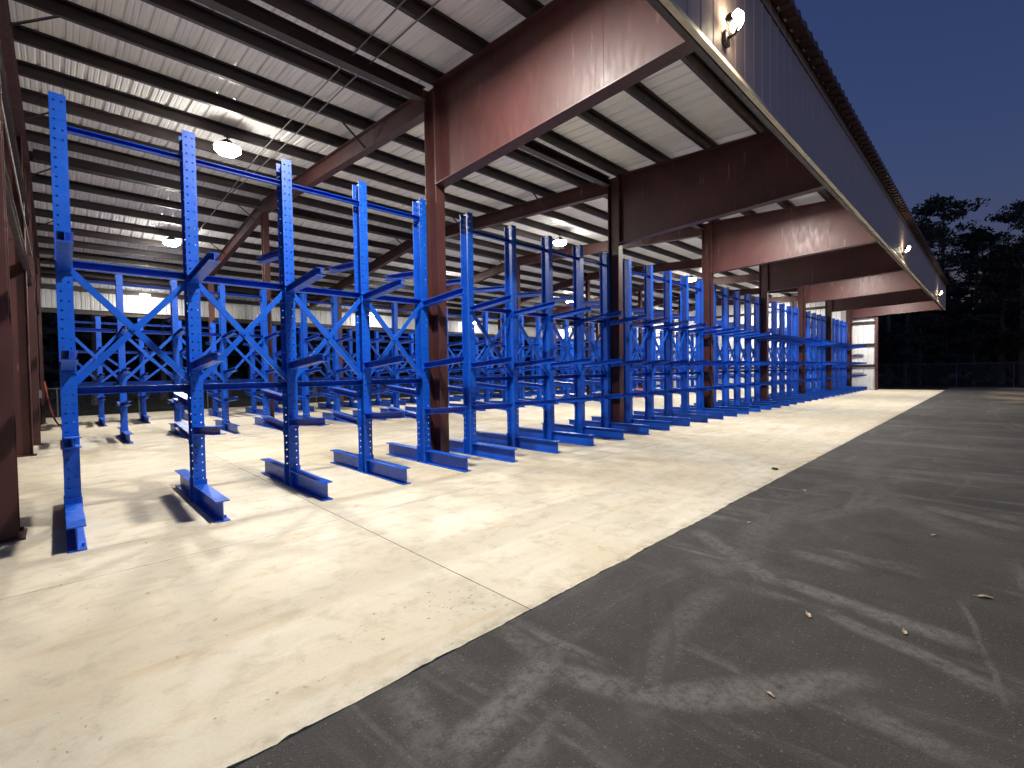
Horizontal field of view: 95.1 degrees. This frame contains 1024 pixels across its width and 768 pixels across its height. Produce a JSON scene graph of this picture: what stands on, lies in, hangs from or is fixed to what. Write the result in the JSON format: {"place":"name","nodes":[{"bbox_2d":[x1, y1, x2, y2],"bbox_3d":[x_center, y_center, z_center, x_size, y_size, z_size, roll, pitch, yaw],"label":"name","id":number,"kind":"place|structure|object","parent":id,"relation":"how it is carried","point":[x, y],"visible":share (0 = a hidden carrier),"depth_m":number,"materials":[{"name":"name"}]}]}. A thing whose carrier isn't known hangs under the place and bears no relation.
{"place":"outdoors","nodes":[
{"label":"outdoors","id":0,"kind":"place"},
{"bbox_2d":[448,336,482,384],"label":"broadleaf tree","id":1,"kind":"object","parent":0,"point":[454,338],"visible":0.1,"depth_m":48.23,"materials":[{"name":"green plant"}]},
{"bbox_2d":[524,340,535,380],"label":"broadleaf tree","id":2,"kind":"object","parent":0,"point":[526,344],"visible":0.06,"depth_m":55.12,"materials":[{"name":"green plant"}]},
{"bbox_2d":[45,371,1023,417],"bbox_3d":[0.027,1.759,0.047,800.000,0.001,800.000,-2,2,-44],"label":"ground","id":3,"kind":"structure","parent":0,"point":[236,402],"depth_m":37.11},
{"bbox_2d":[91,315,98,404],"bbox_3d":[-26.679,-6.041,30.029,6.155,14.831,7.391,-1,2,5],"label":"pine tree","id":4,"kind":"object","parent":3,"relation":"on","point":[94,373],"depth_m":30.46,"materials":[{"name":"green plant"}]},
{"bbox_2d":[134,318,184,399],"bbox_3d":[-26.674,-4.620,36.398,5.285,11.653,6.347,-1,2,-19],"label":"pine tree","id":5,"kind":"object","parent":3,"relation":"on","point":[163,373],"visible":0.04,"depth_m":36.52,"materials":[{"name":"green plant"}]},
{"bbox_2d":[230,323,251,395],"bbox_3d":[-21.618,-5.411,40.083,6.989,12.883,5.820,0,2,37],"label":"pine tree","id":6,"kind":"object","parent":3,"relation":"on","point":[249,348],"visible":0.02,"depth_m":39.76,"materials":[{"name":"green plant"}]},
{"bbox_2d":[44,379,557,415],"bbox_3d":[-7.856,0.291,34.915,61.432,1.330,0.068,-2,2,-44],"label":"chain link fence","id":7,"kind":"object","parent":3,"relation":"on","point":[57,397],"visible":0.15,"depth_m":23.97,"materials":[{"name":"grey metal"}]},
{"bbox_2d":[276,327,332,393],"bbox_3d":[-16.020,-2.875,37.806,4.935,7.758,5.384,-1,2,-6],"label":"broadleaf tree","id":8,"kind":"object","parent":3,"relation":"on","point":[316,374],"visible":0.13,"depth_m":37.43,"materials":[{"name":"green plant"}]},
{"bbox_2d":[296,329,354,392],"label":"broadleaf tree","id":9,"kind":"object","parent":3,"relation":"on","point":[320,341],"visible":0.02,"depth_m":45.69,"materials":[{"name":"green plant"}]},
{"bbox_2d":[370,332,415,384],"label":"broadleaf tree","id":10,"kind":"object","parent":3,"relation":"on","point":[381,344],"visible":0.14,"depth_m":49.80,"materials":[{"name":"green plant"}]},
{"bbox_2d":[0,387,943,767],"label":"concrete slab","id":11,"kind":"structure","parent":3,"relation":"on","point":[162,621],"depth_m":4.11,"materials":[{"name":"beige concrete"}]},
{"bbox_2d":[43,382,60,425],"bbox_3d":[-15.668,0.668,15.958,0.639,1.508,0.050,-1,2,11],"label":"hose","id":12,"kind":"object","parent":11,"relation":"on","point":[52,413],"visible":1,"depth_m":15.96,"materials":[{"name":"red rubber"}]},
{"bbox_2d":[65,316,223,426],"bbox_3d":[-13.361,-0.509,17.131,4.434,3.719,2.480,-2,2,-44],"label":"cantilever rack","id":13,"kind":"object","parent":11,"relation":"on","point":[144,416],"visible":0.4,"depth_m":16.96,"materials":[{"name":"blue metal"}]},
{"bbox_2d":[62,274,280,443],"bbox_3d":[-9.251,-0.727,12.966,4.614,4.249,2.480,-2,2,-44],"label":"cantilever rack","id":14,"kind":"object","parent":11,"relation":"on","point":[175,332],"visible":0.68,"depth_m":12.87,"materials":[{"name":"blue metal"}]},
{"bbox_2d":[48,91,470,553],"bbox_3d":[-3.259,-0.855,6.753,4.754,4.649,2.480,-2,2,-44],"label":"cantilever rack","id":15,"kind":"object","parent":11,"relation":"on","point":[193,486],"visible":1,"depth_m":6.42,"materials":[{"name":"blue metal"}]},
{"bbox_2d":[244,326,359,414],"bbox_3d":[-9.301,-0.676,21.078,4.434,3.719,2.480,-2,2,-44],"label":"cantilever rack","id":16,"kind":"object","parent":11,"relation":"on","point":[278,409],"visible":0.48,"depth_m":20.90,"materials":[{"name":"blue metal"}]},
{"bbox_2d":[294,293,426,425],"bbox_3d":[-5.191,-0.894,16.912,4.614,4.249,2.480,-2,2,-44],"label":"cantilever rack","id":17,"kind":"object","parent":11,"relation":"on","point":[336,372],"visible":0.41,"depth_m":16.09,"materials":[{"name":"blue metal"}]},
{"bbox_2d":[370,331,461,406],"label":"cantilever rack","id":18,"kind":"object","parent":11,"relation":"on","point":[388,402],"visible":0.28,"depth_m":24.16,"materials":[{"name":"blue metal"}]},
{"bbox_2d":[0,0,949,543],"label":"open shed","id":19,"kind":"structure","parent":11,"relation":"on","point":[676,138],"depth_m":10.01,"materials":[{"name":"metal"}]},
{"bbox_2d":[2,104,41,429],"bbox_3d":[-8.816,-0.823,8.561,0.080,4.563,9.980,-2,2,-44],"label":"wall conduit","id":20,"kind":"object","parent":19,"relation":"attached to","point":[11,155],"depth_m":6.91,"materials":[{"name":"metal"}]},
{"bbox_2d":[139,292,150,297],"bbox_3d":[-16.823,-4.026,21.442,0.440,0.250,0.755,-2,2,-44],"label":"wall lamp","id":21,"kind":"object","parent":19,"relation":"attached to","point":[144,295],"visible":1,"depth_m":21.21,"materials":[{"name":"white"}]},
{"bbox_2d":[162,236,179,246],"bbox_3d":[-12.214,-5.116,16.799,0.540,0.334,0.540,-2,2,-44],"label":"roof lamp","id":22,"kind":"object","parent":19,"relation":"attached to","point":[172,241],"visible":1,"depth_m":16.67,"materials":[{"name":"white"}]},
{"bbox_2d":[213,134,241,157],"bbox_3d":[-6.262,-5.251,10.310,0.540,0.424,0.540,-2,2,-44],"label":"roof lamp","id":23,"kind":"object","parent":19,"relation":"attached to","point":[227,147],"visible":1,"depth_m":10.20,"materials":[{"name":"white"}]},
{"bbox_2d":[198,0,405,231],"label":"conduit","id":24,"kind":"object","parent":19,"relation":"attached to","point":[378,27],"visible":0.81,"depth_m":8.42,"materials":[{"name":"grey metal"}]},
{"bbox_2d":[231,0,440,192],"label":"conduit","id":25,"kind":"object","parent":19,"relation":"attached to","point":[405,31],"visible":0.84,"depth_m":8.04,"materials":[{"name":"grey metal"}]},
{"bbox_2d":[553,234,566,245],"bbox_3d":[1.859,-5.586,18.204,0.540,0.424,0.540,-2,2,-44],"label":"roof lamp","id":26,"kind":"object","parent":19,"relation":"attached to","point":[559,241],"visible":1,"depth_m":18.07,"materials":[{"name":"white"}]},
{"bbox_2d":[689,274,695,281],"bbox_3d":[9.980,-5.920,26.098,0.540,0.424,0.540,-2,2,-44],"label":"roof lamp","id":27,"kind":"object","parent":19,"relation":"attached to","point":[691,278],"visible":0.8,"depth_m":25.93,"materials":[{"name":"white"}]},
{"bbox_2d":[723,9,743,47],"bbox_3d":[2.442,-3.920,5.144,0.240,0.309,0.196,-2,2,-44],"label":"flood lamp","id":28,"kind":"object","parent":19,"relation":"attached to","point":[734,20],"visible":1,"depth_m":5.11,"materials":[{"name":"white"}]},
{"bbox_2d":[902,246,910,255],"bbox_3d":[12.871,-4.350,15.281,0.240,0.309,0.196,-2,2,-44],"label":"flood lamp","id":29,"kind":"object","parent":19,"relation":"attached to","point":[908,248],"visible":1,"depth_m":15.23,"materials":[{"name":"white"}]},
{"bbox_2d":[453,337,531,399],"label":"cantilever rack","id":30,"kind":"object","parent":11,"relation":"on","point":[492,394],"visible":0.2,"depth_m":28.33,"materials":[{"name":"blue metal"}]},
{"bbox_2d":[447,308,541,410],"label":"cantilever rack","id":31,"kind":"object","parent":11,"relation":"on","point":[485,344],"visible":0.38,"depth_m":20.86,"materials":[{"name":"blue metal"}]},
{"bbox_2d":[446,212,649,462],"bbox_3d":[0.801,-1.022,10.699,4.754,4.649,2.480,-2,2,-44],"label":"cantilever rack","id":32,"kind":"object","parent":11,"relation":"on","point":[579,429],"visible":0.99,"depth_m":10.31,"materials":[{"name":"blue metal"}]},
{"bbox_2d":[524,340,586,394],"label":"cantilever rack","id":33,"kind":"object","parent":11,"relation":"on","point":[559,391],"visible":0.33,"depth_m":32.35,"materials":[{"name":"blue metal"}]},
{"bbox_2d":[524,317,600,403],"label":"cantilever rack","id":34,"kind":"object","parent":11,"relation":"on","point":[566,325],"visible":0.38,"depth_m":24.67,"materials":[{"name":"blue metal"}]},
{"bbox_2d":[584,343,601,391],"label":"cantilever rack","id":35,"kind":"object","parent":11,"relation":"on","point":[598,388],"visible":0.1,"depth_m":36.66,"materials":[{"name":"blue metal"}]},
{"bbox_2d":[597,327,661,392],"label":"cantilever rack","id":36,"kind":"object","parent":11,"relation":"on","point":[635,351],"visible":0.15,"depth_m":29.53,"materials":[{"name":"blue metal"}]},
{"bbox_2d":[632,347,659,388],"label":"cantilever rack","id":37,"kind":"object","parent":11,"relation":"on","point":[638,376],"visible":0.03,"depth_m":40.65,"materials":[{"name":"blue metal"}]},
{"bbox_2d":[590,259,737,430],"bbox_3d":[4.860,-1.189,14.645,4.754,4.649,2.480,-2,2,-44],"label":"cantilever rack","id":38,"kind":"object","parent":11,"relation":"on","point":[669,414],"visible":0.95,"depth_m":14.33,"materials":[{"name":"blue metal"}]},
{"bbox_2d":[654,330,695,388],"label":"cantilever rack","id":39,"kind":"object","parent":11,"relation":"on","point":[677,335],"visible":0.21,"depth_m":31.91,"materials":[{"name":"blue metal"}]},
{"bbox_2d":[689,333,731,386],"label":"cantilever rack","id":40,"kind":"object","parent":11,"relation":"on","point":[692,336],"visible":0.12,"depth_m":35.16,"materials":[{"name":"blue metal"}]},
{"bbox_2d":[680,283,789,413],"bbox_3d":[8.920,-1.356,18.591,4.754,4.649,2.480,-2,2,-44],"label":"cantilever rack","id":41,"kind":"object","parent":11,"relation":"on","point":[747,404],"visible":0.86,"depth_m":18.57,"materials":[{"name":"blue metal"}]},
{"bbox_2d":[741,301,823,404],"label":"cantilever rack","id":42,"kind":"object","parent":11,"relation":"on","point":[791,356],"visible":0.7,"depth_m":22.56,"materials":[{"name":"blue metal"}]},
{"bbox_2d":[777,311,848,397],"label":"cantilever rack","id":43,"kind":"object","parent":11,"relation":"on","point":[815,327],"visible":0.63,"depth_m":26.51,"materials":[{"name":"blue metal"}]},
{"bbox_2d":[832,318,866,392],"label":"cantilever rack","id":44,"kind":"object","parent":11,"relation":"on","point":[839,335],"visible":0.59,"depth_m":30.48,"materials":[{"name":"blue metal"}]},
{"bbox_2d":[41,264,1020,399],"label":"woodland","id":45,"kind":"object","parent":3,"relation":"on","point":[51,348],"visible":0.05,"depth_m":42.58,"materials":[{"name":"green plant"}]},
{"bbox_2d":[235,387,1023,767],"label":"asphalt yard","id":46,"kind":"structure","parent":3,"relation":"on","point":[689,647],"depth_m":2.70,"materials":[{"name":"grey asphalt"}]},
{"bbox_2d":[975,594,992,597],"bbox_3d":[3.239,1.459,3.223,0.106,0.012,0.034,0,2,21],"label":"dry leaf","id":47,"kind":"object","parent":46,"relation":"on","point":[981,595],"visible":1,"depth_m":3.22,"materials":[{"name":"beige plant"}]},
{"bbox_2d":[853,316,901,374],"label":"broadleaf tree","id":48,"kind":"object","parent":3,"relation":"on","point":[884,348],"visible":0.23,"depth_m":43.94,"materials":[{"name":"green plant"}]},
{"bbox_2d":[883,217,933,383],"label":"pine tree","id":49,"kind":"object","parent":3,"relation":"on","point":[888,367],"visible":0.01,"depth_m":45.29,"materials":[{"name":"green plant"}]},
{"bbox_2d":[902,221,966,383],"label":"pine tree","id":50,"kind":"object","parent":3,"relation":"on","point":[928,232],"visible":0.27,"depth_m":43.19,"materials":[{"name":"green plant"}]},
{"bbox_2d":[911,285,979,355],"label":"broadleaf tree","id":51,"kind":"object","parent":3,"relation":"on","point":[952,294],"visible":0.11,"depth_m":49.23,"materials":[{"name":"green plant"}]},
{"bbox_2d":[878,362,1023,387],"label":"chain link fence","id":52,"kind":"object","parent":3,"relation":"on","point":[1013,364],"visible":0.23,"depth_m":35.92,"materials":[{"name":"grey metal"}]},
{"bbox_2d":[911,193,990,382],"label":"pine tree","id":53,"kind":"object","parent":3,"relation":"on","point":[941,205],"visible":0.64,"depth_m":44.05,"materials":[{"name":"green plant"}]},
{"bbox_2d":[944,226,1023,382],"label":"pine tree","id":54,"kind":"object","parent":3,"relation":"on","point":[990,237],"visible":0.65,"depth_m":44.38,"materials":[{"name":"green plant"}]},
{"bbox_2d":[958,238,1012,381],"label":"pine tree","id":55,"kind":"object","parent":3,"relation":"on","point":[986,375],"visible":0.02,"depth_m":46.23,"materials":[{"name":"green plant"}]},
{"bbox_2d":[961,243,1023,384],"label":"pine tree","id":56,"kind":"object","parent":3,"relation":"on","point":[1017,251],"visible":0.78,"depth_m":38.48,"materials":[{"name":"green plant"}]},
{"bbox_2d":[962,242,1023,384],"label":"pine tree","id":57,"kind":"object","parent":3,"relation":"on","point":[988,304],"visible":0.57,"depth_m":39.55,"materials":[{"name":"green plant"}]},
{"bbox_2d":[968,266,1023,381],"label":"pine tree","id":58,"kind":"object","parent":3,"relation":"on","point":[1009,379],"visible":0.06,"depth_m":45.13,"materials":[{"name":"green plant"}]},
{"bbox_2d":[978,199,1023,278],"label":"pine tree","id":59,"kind":"object","parent":3,"relation":"on","point":[1013,216],"visible":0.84,"depth_m":40.13,"materials":[{"name":"green plant"}]},
{"bbox_2d":[989,235,1023,289],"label":"pine tree","id":60,"kind":"object","parent":3,"relation":"on","point":[1019,237],"visible":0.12,"depth_m":43.34,"materials":[{"name":"green plant"}]},
{"bbox_2d":[85,0,1023,380],"label":"sky","id":61,"kind":"structure","parent":0,"point":[936,87],"materials":[{"name":"blue"}]}
]}

